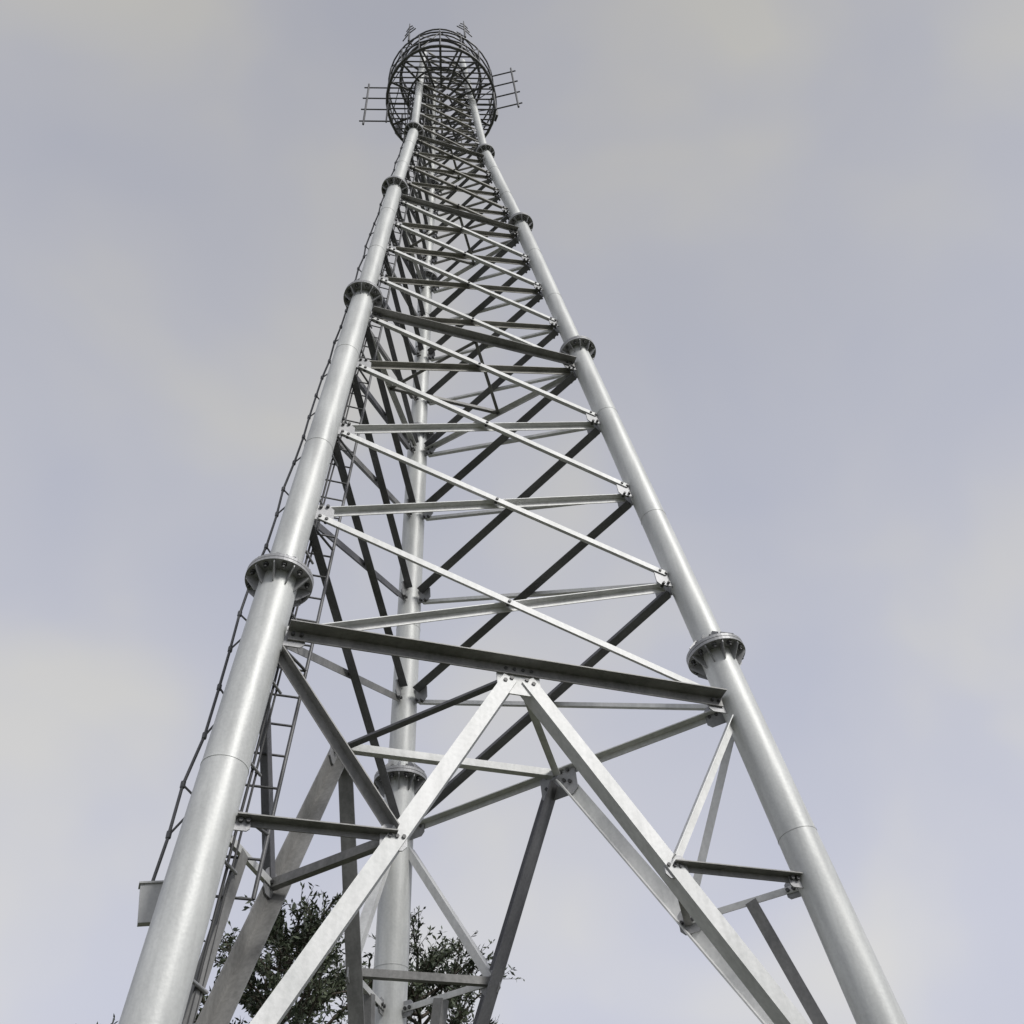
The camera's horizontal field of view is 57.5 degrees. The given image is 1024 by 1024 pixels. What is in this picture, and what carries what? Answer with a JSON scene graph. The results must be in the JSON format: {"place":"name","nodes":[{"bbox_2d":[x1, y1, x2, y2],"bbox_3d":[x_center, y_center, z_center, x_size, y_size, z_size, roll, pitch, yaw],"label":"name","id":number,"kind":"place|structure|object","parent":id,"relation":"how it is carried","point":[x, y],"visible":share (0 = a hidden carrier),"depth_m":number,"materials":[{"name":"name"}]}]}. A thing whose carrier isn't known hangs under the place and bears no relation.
{"place":"outdoors","nodes":[
{"label":"outdoors","id":0,"kind":"place"},
{"bbox_2d":[0,0,1023,1023],"label":"sky","id":1,"kind":"structure","parent":0,"point":[786,237],"materials":[{"name":"grey"}]},
{"label":"ground","id":2,"kind":"structure","parent":0,"visible":0},
{"bbox_2d":[97,882,414,1023],"bbox_3d":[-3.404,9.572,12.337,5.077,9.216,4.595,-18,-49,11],"label":"broadleaf tree","id":3,"kind":"object","parent":2,"relation":"on","point":[306,1006],"visible":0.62,"depth_m":14.19,"materials":[{"name":"green plant"}]},
{"bbox_2d":[326,906,524,1023],"bbox_3d":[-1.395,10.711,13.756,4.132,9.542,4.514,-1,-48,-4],"label":"broadleaf tree","id":4,"kind":"object","parent":2,"relation":"on","point":[437,957],"visible":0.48,"depth_m":16.08,"materials":[{"name":"green plant"}]},
{"bbox_2d":[118,21,907,1023],"bbox_3d":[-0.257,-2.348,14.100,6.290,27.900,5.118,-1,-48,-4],"label":"lattice telecom tower","id":5,"kind":"structure","parent":2,"relation":"on","point":[402,793],"depth_m":8.79,"materials":[{"name":"metal"}]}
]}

